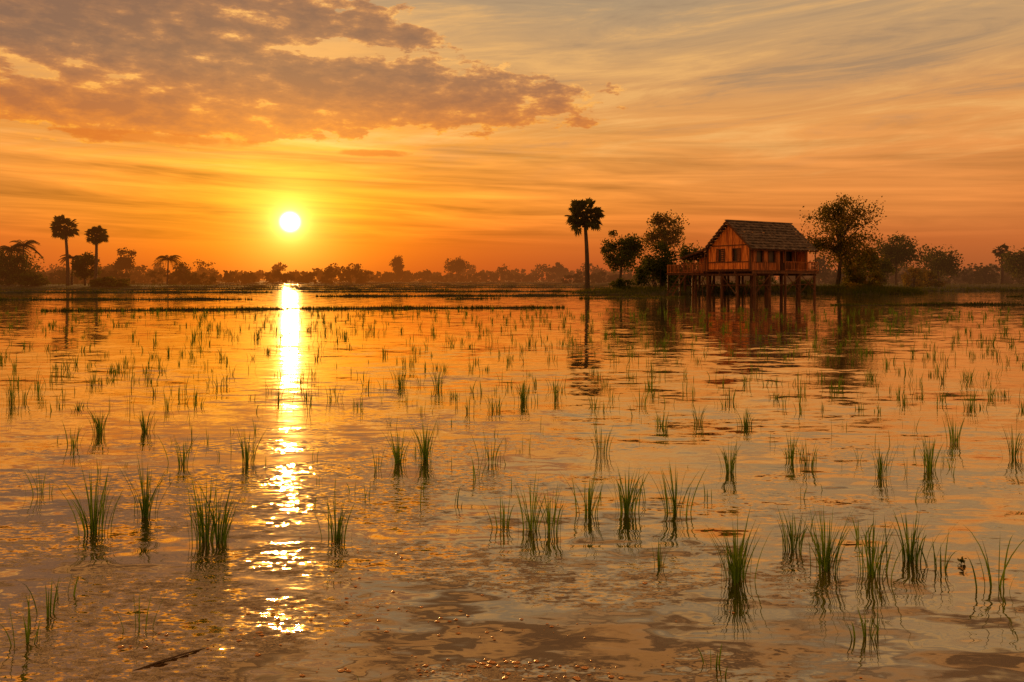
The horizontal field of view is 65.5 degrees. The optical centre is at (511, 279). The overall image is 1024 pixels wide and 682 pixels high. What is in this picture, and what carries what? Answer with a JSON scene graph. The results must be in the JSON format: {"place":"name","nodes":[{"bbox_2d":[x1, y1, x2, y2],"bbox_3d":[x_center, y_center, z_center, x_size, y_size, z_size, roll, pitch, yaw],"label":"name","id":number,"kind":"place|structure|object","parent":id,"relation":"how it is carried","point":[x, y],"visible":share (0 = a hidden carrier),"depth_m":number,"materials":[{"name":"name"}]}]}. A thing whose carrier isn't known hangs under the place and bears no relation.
{"place":"outdoors","nodes":[
{"label":"outdoors","id":0,"kind":"place"},
{"bbox_2d":[0,283,1023,681],"bbox_3d":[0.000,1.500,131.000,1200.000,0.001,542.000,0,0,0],"label":"water","id":1,"kind":"structure","parent":0,"point":[688,599],"depth_m":5.69,"materials":[{"name":"orange liquid"}]},
{"bbox_2d":[133,648,204,670],"bbox_3d":[-1.348,1.498,3.148,0.298,0.013,0.009,0,0,-42],"label":"floating stick","id":2,"kind":"object","parent":1,"relation":"on","point":[169,658],"visible":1,"depth_m":3.14,"materials":[{"name":"brown wood"}]},
{"bbox_2d":[0,305,1023,681],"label":"rice seedlings","id":3,"kind":"object","parent":1,"relation":"on","point":[734,571],"visible":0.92,"depth_m":6.20,"materials":[{"name":"green plant"}]},
{"bbox_2d":[101,537,1020,679],"bbox_3d":[0.324,1.495,3.701,4.456,0.006,1.733,0,0,9],"label":"floating scum","id":4,"kind":"object","parent":1,"relation":"on","point":[490,661],"visible":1,"depth_m":3.24,"materials":[{"name":"brown"}]},
{"bbox_2d":[666,273,686,294],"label":"stairs","id":5,"kind":"structure","parent":1,"relation":"in","point":[676,283],"depth_m":79.23,"materials":[{"name":"brown wood"}]},
{"bbox_2d":[667,250,815,295],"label":"stilts","id":6,"kind":"object","parent":1,"relation":"in","point":[752,284],"visible":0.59,"depth_m":78.70,"materials":[{"name":"brown wood"}]},
{"bbox_2d":[837,237,885,275],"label":"broadleaf tree","id":7,"kind":"object","parent":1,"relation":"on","point":[872,261],"visible":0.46,"depth_m":92.08,"materials":[{"name":"green plant"}]},
{"bbox_2d":[862,247,894,284],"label":"shrub","id":8,"kind":"object","parent":1,"relation":"in","point":[885,265],"visible":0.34,"depth_m":120.86,"materials":[{"name":"green plant"}]},
{"bbox_2d":[916,270,946,286],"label":"shrub","id":9,"kind":"object","parent":1,"relation":"in","point":[934,281],"visible":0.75,"depth_m":133.32,"materials":[{"name":"green plant"}]},
{"bbox_2d":[0,282,1023,310],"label":"paddy bund","id":10,"kind":"structure","parent":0,"point":[509,285],"depth_m":114.60,"materials":[{"name":"brown soil"}]},
{"bbox_2d":[0,284,247,287],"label":"grass bank","id":11,"kind":"structure","parent":10,"relation":"on","point":[64,286],"depth_m":147.86,"materials":[{"name":"green plant"}]},
{"bbox_2d":[0,245,29,284],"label":"coconut palm","id":12,"kind":"object","parent":11,"relation":"on","point":[6,247],"visible":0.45,"depth_m":151.48,"materials":[{"name":"green plant"}]},
{"bbox_2d":[0,247,45,285],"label":"broadleaf tree","id":13,"kind":"object","parent":11,"relation":"on","point":[9,263],"visible":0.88,"depth_m":146.86,"materials":[{"name":"green plant"}]},
{"bbox_2d":[6,240,43,259],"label":"coconut palm","id":14,"kind":"object","parent":11,"relation":"on","point":[24,245],"visible":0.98,"depth_m":149.56,"materials":[{"name":"green plant"}]},
{"bbox_2d":[0,269,51,285],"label":"shrub","id":15,"kind":"object","parent":11,"relation":"on","point":[25,278],"visible":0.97,"depth_m":144.62,"materials":[{"name":"green plant"}]},
{"bbox_2d":[48,214,79,285],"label":"sugar palm","id":16,"kind":"object","parent":11,"relation":"on","point":[63,232],"visible":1,"depth_m":149.67,"materials":[{"name":"green plant"}]},
{"bbox_2d":[58,254,83,284],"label":"coconut palm","id":17,"kind":"object","parent":11,"relation":"on","point":[72,257],"visible":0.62,"depth_m":155.79,"materials":[{"name":"green plant"}]},
{"bbox_2d":[70,251,101,285],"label":"broadleaf tree","id":18,"kind":"object","parent":11,"relation":"on","point":[78,266],"visible":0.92,"depth_m":152.50,"materials":[{"name":"green plant"}]},
{"bbox_2d":[84,225,108,279],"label":"sugar palm","id":19,"kind":"object","parent":11,"relation":"on","point":[99,233],"visible":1,"depth_m":149.73,"materials":[{"name":"green plant"}]},
{"bbox_2d":[88,276,129,286],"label":"shrub","id":20,"kind":"object","parent":11,"relation":"on","point":[107,281],"visible":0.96,"depth_m":148.43,"materials":[{"name":"green plant"}]},
{"bbox_2d":[111,247,136,278],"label":"broadleaf tree","id":21,"kind":"object","parent":11,"relation":"on","point":[121,263],"visible":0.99,"depth_m":258.99,"materials":[{"name":"green plant"}]},
{"bbox_2d":[152,255,182,284],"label":"coconut palm","id":22,"kind":"object","parent":11,"relation":"on","point":[173,258],"visible":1,"depth_m":189.75,"materials":[{"name":"green plant"}]},
{"bbox_2d":[0,280,1023,310],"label":"grass","id":23,"kind":"structure","parent":10,"relation":"on","point":[833,290],"depth_m":83.61,"materials":[{"name":"green plant"}]},
{"bbox_2d":[779,284,1022,287],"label":"grass bank","id":24,"kind":"structure","parent":10,"relation":"on","point":[981,285],"depth_m":149.92,"materials":[{"name":"green plant"}]},
{"bbox_2d":[870,231,929,284],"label":"broadleaf tree","id":25,"kind":"object","parent":24,"relation":"on","point":[901,252],"visible":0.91,"depth_m":148.26,"materials":[{"name":"green plant"}]},
{"bbox_2d":[917,244,964,281],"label":"broadleaf tree","id":26,"kind":"object","parent":24,"relation":"on","point":[936,264],"visible":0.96,"depth_m":160.09,"materials":[{"name":"green plant"}]},
{"bbox_2d":[991,243,1009,283],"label":"sugar palm","id":27,"kind":"object","parent":24,"relation":"on","point":[1001,250],"visible":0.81,"depth_m":169.76,"materials":[{"name":"green plant"}]},
{"bbox_2d":[997,245,1023,284],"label":"broadleaf tree","id":28,"kind":"object","parent":24,"relation":"on","point":[1014,263],"visible":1,"depth_m":159.27,"materials":[{"name":"green plant"}]},
{"bbox_2d":[0,0,1023,279],"label":"sky","id":29,"kind":"structure","parent":0,"point":[245,135],"materials":[{"name":"orange"}]},
{"bbox_2d":[143,280,1014,282],"bbox_3d":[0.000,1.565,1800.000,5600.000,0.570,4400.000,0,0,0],"label":"ground","id":30,"kind":"structure","parent":0,"point":[455,281],"depth_m":556.22,"materials":[{"name":"soil"}]},
{"bbox_2d":[0,262,216,284],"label":"distant trees","id":31,"kind":"object","parent":30,"relation":"on","point":[185,277],"visible":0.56,"depth_m":240.90,"materials":[{"name":"green plant"}]},
{"bbox_2d":[1,264,373,282],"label":"distant trees","id":32,"kind":"object","parent":30,"relation":"on","point":[277,274],"visible":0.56,"depth_m":327.49,"materials":[{"name":"green plant"}]},
{"bbox_2d":[389,255,405,281],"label":"broadleaf tree","id":33,"kind":"object","parent":30,"relation":"on","point":[397,265],"visible":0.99,"depth_m":428.81,"materials":[{"name":"green plant"}]},
{"bbox_2d":[444,256,469,280],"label":"broadleaf tree","id":34,"kind":"object","parent":30,"relation":"on","point":[457,265],"visible":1,"depth_m":428.02,"materials":[{"name":"green plant"}]},
{"bbox_2d":[42,259,999,281],"bbox_3d":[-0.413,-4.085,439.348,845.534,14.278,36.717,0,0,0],"label":"distant trees","id":35,"kind":"object","parent":30,"relation":"on","point":[410,276],"visible":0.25,"depth_m":434.69,"materials":[{"name":"green plant"}]},
{"bbox_2d":[39,262,1012,281],"bbox_3d":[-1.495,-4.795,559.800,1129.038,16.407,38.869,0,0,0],"label":"distant trees","id":36,"kind":"object","parent":30,"relation":"on","point":[471,270],"visible":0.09,"depth_m":558.12,"materials":[{"name":"green plant"}]},
{"bbox_2d":[548,262,563,281],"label":"broadleaf tree","id":37,"kind":"object","parent":30,"relation":"on","point":[557,269],"visible":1,"depth_m":429.10,"materials":[{"name":"green plant"}]},
{"bbox_2d":[561,266,1016,283],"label":"distant trees","id":38,"kind":"object","parent":30,"relation":"on","point":[596,278],"visible":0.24,"depth_m":293.17,"materials":[{"name":"green plant"}]},
{"bbox_2d":[809,253,1023,283],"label":"distant trees","id":39,"kind":"object","parent":30,"relation":"on","point":[980,275],"visible":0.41,"depth_m":229.04,"materials":[{"name":"green plant"}]},
{"bbox_2d":[575,288,804,293],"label":"grass bank","id":40,"kind":"structure","parent":0,"point":[740,291],"depth_m":83.75,"materials":[{"name":"green plant"}]},
{"bbox_2d":[564,197,605,290],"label":"sugar palm","id":41,"kind":"object","parent":40,"relation":"on","point":[579,207],"visible":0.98,"depth_m":109.52,"materials":[{"name":"green plant"}]},
{"bbox_2d":[608,278,634,288],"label":"shrub","id":42,"kind":"object","parent":40,"relation":"on","point":[617,282],"visible":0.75,"depth_m":90.60,"materials":[{"name":"green plant"}]},
{"bbox_2d":[600,230,648,278],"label":"broadleaf tree","id":43,"kind":"object","parent":40,"relation":"on","point":[631,247],"visible":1,"depth_m":104.58,"materials":[{"name":"green plant"}]},
{"bbox_2d":[631,240,688,287],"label":"shrub","id":44,"kind":"object","parent":40,"relation":"on","point":[656,269],"visible":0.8,"depth_m":92.47,"materials":[{"name":"green plant"}]},
{"bbox_2d":[641,209,689,255],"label":"broadleaf tree","id":45,"kind":"object","parent":40,"relation":"on","point":[664,233],"visible":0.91,"depth_m":117.40,"materials":[{"name":"green plant"}]},
{"bbox_2d":[667,241,712,286],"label":"shrub","id":46,"kind":"object","parent":40,"relation":"on","point":[685,250],"visible":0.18,"depth_m":97.84,"materials":[{"name":"green plant"}]},
{"bbox_2d":[701,279,749,289],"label":"shrub","id":47,"kind":"object","parent":40,"relation":"on","point":[731,283],"visible":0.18,"depth_m":87.11,"materials":[{"name":"green plant"}]},
{"bbox_2d":[744,276,778,287],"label":"shrub","id":48,"kind":"object","parent":40,"relation":"on","point":[762,279],"visible":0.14,"depth_m":93.61,"materials":[{"name":"green plant"}]},
{"bbox_2d":[777,278,812,288],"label":"shrub","id":49,"kind":"object","parent":40,"relation":"on","point":[803,282],"visible":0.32,"depth_m":89.05,"materials":[{"name":"green plant"}]},
{"bbox_2d":[666,270,818,275],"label":"floor","id":50,"kind":"structure","parent":0,"point":[758,273],"depth_m":78.01,"materials":[{"name":"brown wood"}]},
{"bbox_2d":[667,261,818,272],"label":"railing","id":51,"kind":"object","parent":50,"relation":"on","point":[703,270],"visible":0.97,"depth_m":79.41,"materials":[{"name":"brown wood"}]},
{"bbox_2d":[699,225,807,270],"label":"walls","id":52,"kind":"structure","parent":50,"relation":"on","point":[728,239],"depth_m":77.52,"materials":[{"name":"brown wood"}]},
{"bbox_2d":[679,219,816,257],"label":"roof","id":53,"kind":"structure","parent":52,"relation":"on","point":[751,235],"depth_m":78.12,"materials":[{"name":"brown wood"}]},
{"bbox_2d":[679,221,817,259],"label":"rafters","id":54,"kind":"object","parent":52,"relation":"on","point":[738,234],"visible":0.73,"depth_m":77.89,"materials":[{"name":"brown wood"}]},
{"bbox_2d":[716,248,793,263],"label":"windows","id":55,"kind":"structure","parent":52,"relation":"attached to","point":[736,255],"depth_m":76.88,"materials":[{"name":"brown wood"}]},
{"bbox_2d":[811,290,924,294],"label":"grass bank","id":56,"kind":"structure","parent":0,"point":[872,293],"depth_m":81.98,"materials":[{"name":"green plant"}]},
{"bbox_2d":[799,193,886,286],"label":"broadleaf tree","id":57,"kind":"object","parent":56,"relation":"on","point":[842,221],"visible":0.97,"depth_m":88.39,"materials":[{"name":"green plant"}]},
{"bbox_2d":[841,261,885,287],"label":"shrub","id":58,"kind":"object","parent":56,"relation":"on","point":[852,274],"visible":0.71,"depth_m":87.29,"materials":[{"name":"green plant"}]},
{"bbox_2d":[901,266,928,287],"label":"shrub","id":59,"kind":"object","parent":56,"relation":"on","point":[914,272],"visible":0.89,"depth_m":129.18,"materials":[{"name":"green plant"}]},
{"bbox_2d":[957,556,966,563],"bbox_3d":[2.381,1.485,4.215,0.049,0.048,0.043,0,0,0],"label":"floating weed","id":60,"kind":"object","parent":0,"point":[961,560],"visible":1,"depth_m":4.20,"materials":[{"name":"green plant"}]}
]}

